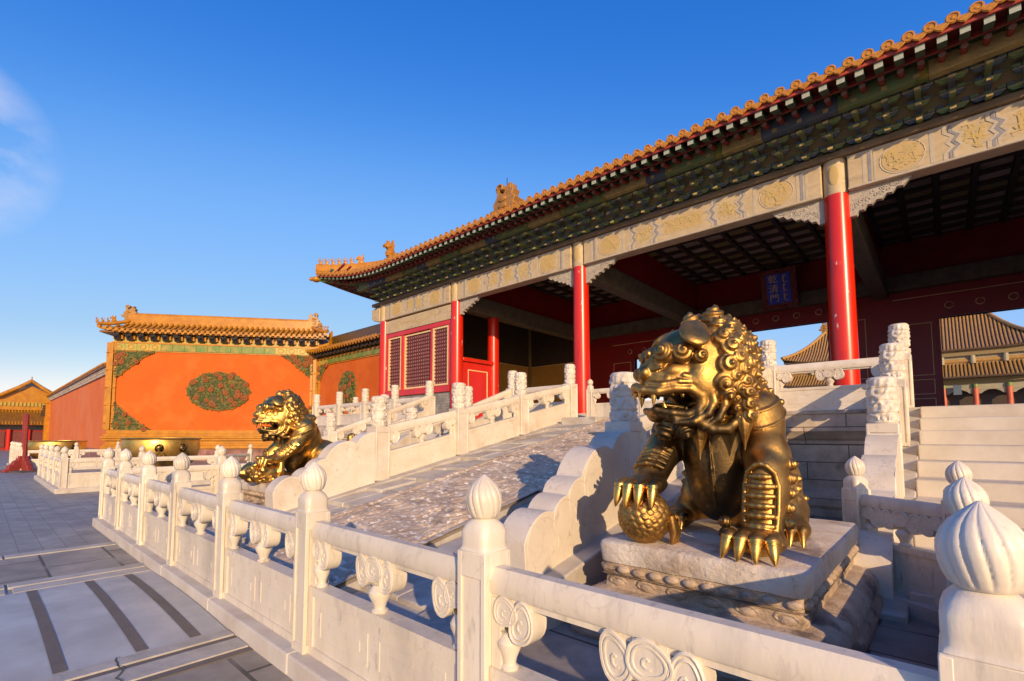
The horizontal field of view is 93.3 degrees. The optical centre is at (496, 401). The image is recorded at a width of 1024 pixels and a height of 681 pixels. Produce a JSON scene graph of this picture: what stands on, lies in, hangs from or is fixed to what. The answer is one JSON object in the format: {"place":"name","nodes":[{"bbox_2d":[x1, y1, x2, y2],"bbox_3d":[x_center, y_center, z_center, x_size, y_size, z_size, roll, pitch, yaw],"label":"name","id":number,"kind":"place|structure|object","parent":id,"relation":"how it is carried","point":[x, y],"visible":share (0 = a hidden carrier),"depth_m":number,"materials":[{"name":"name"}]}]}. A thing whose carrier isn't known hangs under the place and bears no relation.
{"place":"outdoors","nodes":[
{"label":"outdoors","id":0,"kind":"place"},
{"bbox_2d":[0,545,139,585],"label":"dark slab path","id":1,"kind":"structure","parent":0,"point":[23,569],"depth_m":5.68,"materials":[{"name":"grey stone"}]},
{"bbox_2d":[0,571,225,680],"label":"pale slab path","id":2,"kind":"structure","parent":0,"point":[88,631],"depth_m":3.78,"materials":[{"name":"grey stone"}]},
{"bbox_2d":[26,574,200,673],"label":"grip strip path","id":3,"kind":"structure","parent":0,"point":[55,654],"depth_m":3.83,"materials":[{"name":"grey stone"}]},
{"bbox_2d":[0,542,247,680],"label":"pale kerb path","id":4,"kind":"structure","parent":0,"point":[145,670],"depth_m":3.37,"materials":[{"name":"stone"}]},
{"bbox_2d":[115,657,123,680],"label":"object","id":5,"kind":"structure","parent":4,"relation":"on","point":[120,668],"depth_m":3.08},
{"bbox_2d":[0,450,255,670],"bbox_3d":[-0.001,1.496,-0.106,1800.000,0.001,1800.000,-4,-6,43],"label":"ground","id":6,"kind":"structure","parent":0,"point":[35,516],"depth_m":9.13,"materials":[{"name":"grey stone"}]},
{"bbox_2d":[0,414,37,472],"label":"wooden stand","id":7,"kind":"object","parent":6,"relation":"on","point":[23,463],"visible":0.89,"depth_m":20.24,"materials":[{"name":"red paint"}]},
{"bbox_2d":[0,377,52,449],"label":"side hall","id":8,"kind":"structure","parent":6,"relation":"on","point":[20,400],"depth_m":51.98,"materials":[{"name":"orange paint"}]},
{"bbox_2d":[0,432,4,446],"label":"door panel","id":9,"kind":"structure","parent":8,"relation":"in","point":[2,434],"depth_m":50.59,"materials":[{"name":"red wood"}]},
{"bbox_2d":[12,432,21,442],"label":"door panel","id":10,"kind":"structure","parent":8,"relation":"in","point":[17,436],"depth_m":51.43,"materials":[{"name":"red wood"}]},
{"bbox_2d":[32,432,42,440],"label":"door panel","id":11,"kind":"structure","parent":8,"relation":"in","point":[36,436],"depth_m":52.56,"materials":[{"name":"red wood"}]},
{"bbox_2d":[27,440,87,458],"bbox_3d":[-21.830,2.548,23.986,2.285,1.270,2.443,4,-5,-42],"label":"bronze vat","id":12,"kind":"object","parent":6,"relation":"on","point":[35,445],"visible":0.41,"depth_m":23.26,"materials":[{"name":"metal"}]},
{"bbox_2d":[7,441,120,469],"bbox_3d":[-20.718,2.608,24.278,6.663,1.258,5.257,-4,-6,43],"label":"marble fence","id":13,"kind":"object","parent":6,"relation":"on","point":[16,449],"visible":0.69,"depth_m":21.74,"materials":[{"name":"white stone"}]},
{"bbox_2d":[40,362,105,457],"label":"courtyard wall","id":14,"kind":"structure","parent":6,"relation":"on","point":[73,410],"depth_m":36.61,"materials":[{"name":"red paint"}]},
{"bbox_2d":[34,444,253,493],"bbox_3d":[-11.943,2.083,16.772,6.563,1.258,5.539,-4,-6,43],"label":"marble fence","id":15,"kind":"object","parent":6,"relation":"on","point":[55,475],"visible":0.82,"depth_m":13.71,"materials":[{"name":"white stone"}]},
{"bbox_2d":[119,438,201,466],"bbox_3d":[-11.083,1.902,15.950,2.244,1.440,2.404,3,-5,-33],"label":"bronze vat","id":16,"kind":"object","parent":6,"relation":"on","point":[160,447],"visible":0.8,"depth_m":15.18,"materials":[{"name":"metal"}]},
{"bbox_2d":[95,305,328,460],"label":"screen wall","id":17,"kind":"structure","parent":6,"relation":"on","point":[212,382],"depth_m":29.34,"materials":[{"name":"orange paint"}]},
{"bbox_2d":[305,324,379,415],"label":"screen wall","id":18,"kind":"structure","parent":6,"relation":"on","point":[347,364],"depth_m":27.95,"materials":[{"name":"orange paint"}]},
{"bbox_2d":[285,381,434,469],"bbox_3d":[-4.360,0.833,15.472,0.318,3.517,5.910,-4,-6,43],"label":"stone balustrade","id":19,"kind":"object","parent":6,"relation":"on","point":[426,403],"visible":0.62,"depth_m":16.12,"materials":[{"name":"white stone"}]},
{"bbox_2d":[400,430,448,439],"bbox_3d":[-3.032,1.514,13.905,4.510,2.035,6.050,-4,-6,43],"label":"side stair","id":20,"kind":"object","parent":6,"relation":"on","point":[431,435],"depth_m":14.59,"materials":[{"name":"stone"}]},
{"bbox_2d":[317,407,919,517],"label":"stone terrace","id":21,"kind":"structure","parent":6,"relation":"on","point":[825,445],"depth_m":9.16,"materials":[{"name":"stone"}]},
{"bbox_2d":[312,385,421,424],"bbox_3d":[-2.843,0.427,23.665,8.574,1.550,8.715,-4,-6,43],"label":"stone balustrade","id":22,"kind":"object","parent":21,"relation":"on","point":[356,409],"visible":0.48,"depth_m":21.19,"materials":[{"name":"white stone"}]},
{"bbox_2d":[527,385,561,411],"bbox_3d":[1.256,0.041,14.128,1.820,0.980,0.162,-4,-6,43],"label":"stone balustrade","id":23,"kind":"object","parent":21,"relation":"on","point":[537,406],"visible":0.06,"depth_m":14.07,"materials":[{"name":"white stone"}]},
{"bbox_2d":[586,379,662,416],"bbox_3d":[4.233,-0.199,12.151,4.526,1.125,0.166,-4,-6,43],"label":"stair head rail","id":24,"kind":"object","parent":21,"relation":"on","point":[593,407],"visible":0.19,"depth_m":13.40,"materials":[{"name":"stone"}]},
{"bbox_2d":[776,357,880,410],"bbox_3d":[6.435,-0.295,9.327,1.820,0.980,0.162,-4,-6,43],"label":"stone balustrade","id":25,"kind":"object","parent":21,"relation":"on","point":[830,396],"visible":0.83,"depth_m":9.32,"materials":[{"name":"white stone"}]},
{"bbox_2d":[880,403,1023,623],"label":"side stair","id":26,"kind":"object","parent":6,"relation":"on","point":[984,444],"visible":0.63,"depth_m":6.18,"materials":[{"name":"stone"}]},
{"bbox_2d":[72,635,252,680],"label":"brown joint path","id":27,"kind":"structure","parent":0,"point":[166,674],"depth_m":3.18,"materials":[{"name":"stone"}]},
{"bbox_2d":[157,650,292,680],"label":"slab path","id":28,"kind":"structure","parent":0,"point":[254,665],"depth_m":3.06,"materials":[{"name":"grey stone"}]},
{"bbox_2d":[391,370,516,448],"bbox_3d":[-1.422,0.642,12.749,0.318,3.517,5.910,-4,-6,43],"label":"stone balustrade","id":29,"kind":"object","parent":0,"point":[406,438],"visible":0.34,"depth_m":13.37,"materials":[{"name":"white stone"}]},
{"bbox_2d":[0,0,1023,400],"label":"sky","id":30,"kind":"structure","parent":0,"point":[176,157],"materials":[{"name":"blue"}]},
{"bbox_2d":[190,515,939,680],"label":"pen slab path","id":31,"kind":"structure","parent":0,"point":[564,651],"depth_m":3.40,"materials":[{"name":"grey stone"}]},
{"bbox_2d":[240,479,269,505],"bbox_3d":[-3.497,1.806,9.274,1.739,0.702,2.630,-4,-6,43],"label":"stone pedestal","id":32,"kind":"object","parent":31,"relation":"on","point":[253,493],"visible":0.17,"depth_m":8.41,"materials":[{"name":"beige stone"}]},
{"bbox_2d":[238,389,354,482],"bbox_3d":[-3.744,0.619,9.164,1.091,1.685,2.368,-4,-6,43],"label":"bronze lion","id":33,"kind":"object","parent":32,"relation":"on","point":[292,433],"visible":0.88,"depth_m":8.69},
{"bbox_2d":[205,417,786,636],"bbox_3d":[0.653,1.101,8.197,5.620,2.060,9.516,-4,-6,43],"label":"ceremonial stair","id":34,"kind":"object","parent":31,"relation":"on","point":[425,505],"visible":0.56,"depth_m":6.51,"materials":[{"name":"stone"}]},
{"bbox_2d":[265,364,577,510],"bbox_3d":[-0.673,0.335,10.472,0.318,3.206,8.250,-4,-6,43],"label":"stone balustrade","id":35,"kind":"object","parent":34,"relation":"on","point":[370,456],"visible":0.98,"depth_m":9.50,"materials":[{"name":"white stone"}]},
{"bbox_2d":[503,340,776,573],"bbox_3d":[2.940,0.104,7.082,0.318,3.218,8.310,-4,-6,43],"label":"stone balustrade","id":36,"kind":"object","parent":34,"relation":"on","point":[570,510],"visible":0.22,"depth_m":4.62,"materials":[{"name":"white stone"}]},
{"bbox_2d":[92,446,1023,680],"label":"marble fence","id":37,"kind":"object","parent":31,"relation":"on","point":[303,620],"visible":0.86,"depth_m":2.34,"materials":[{"name":"white stone"}]},
{"bbox_2d":[571,518,882,680],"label":"stone pedestal","id":38,"kind":"object","parent":31,"relation":"on","point":[821,587],"visible":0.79,"depth_m":3.30,"materials":[{"name":"beige stone"}]},
{"bbox_2d":[614,304,811,566],"bbox_3d":[2.027,0.192,4.166,1.170,1.830,2.290,-4,-6,43],"label":"bronze lion","id":39,"kind":"object","parent":38,"relation":"on","point":[717,416],"visible":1,"depth_m":3.57},
{"bbox_2d":[854,323,914,598],"bbox_3d":[5.303,0.206,6.516,0.318,3.517,5.910,-4,-6,43],"label":"stone balustrade","id":40,"kind":"object","parent":31,"relation":"on","point":[889,393],"visible":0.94,"depth_m":5.59,"materials":[{"name":"white stone"}]},
{"bbox_2d":[309,0,1023,418],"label":"gate hall","id":41,"kind":"structure","parent":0,"point":[871,194],"depth_m":15.99,"materials":[{"name":"red paint"}]},
{"bbox_2d":[384,319,450,396],"bbox_3d":[-3.574,-1.847,21.785,4.655,3.050,0.340,-4,-6,43],"label":"window frame","id":42,"kind":"structure","parent":41,"relation":"in","point":[445,388],"depth_m":21.53,"materials":[{"name":"red paint"}]},
{"bbox_2d":[759,265,799,310],"bbox_3d":[11.962,-4.794,20.485,1.371,1.698,0.160,-4,8,43],"label":"name plaque","id":43,"kind":"object","parent":41,"relation":"hanging from","point":[779,288],"visible":1,"depth_m":20.42,"materials":[{"name":"blue wood"}]},
{"bbox_2d":[780,313,1023,405],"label":"palace hall","id":44,"kind":"structure","parent":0,"point":[982,359],"depth_m":71.97,"materials":[{"name":"brown ceramic"}]}
]}

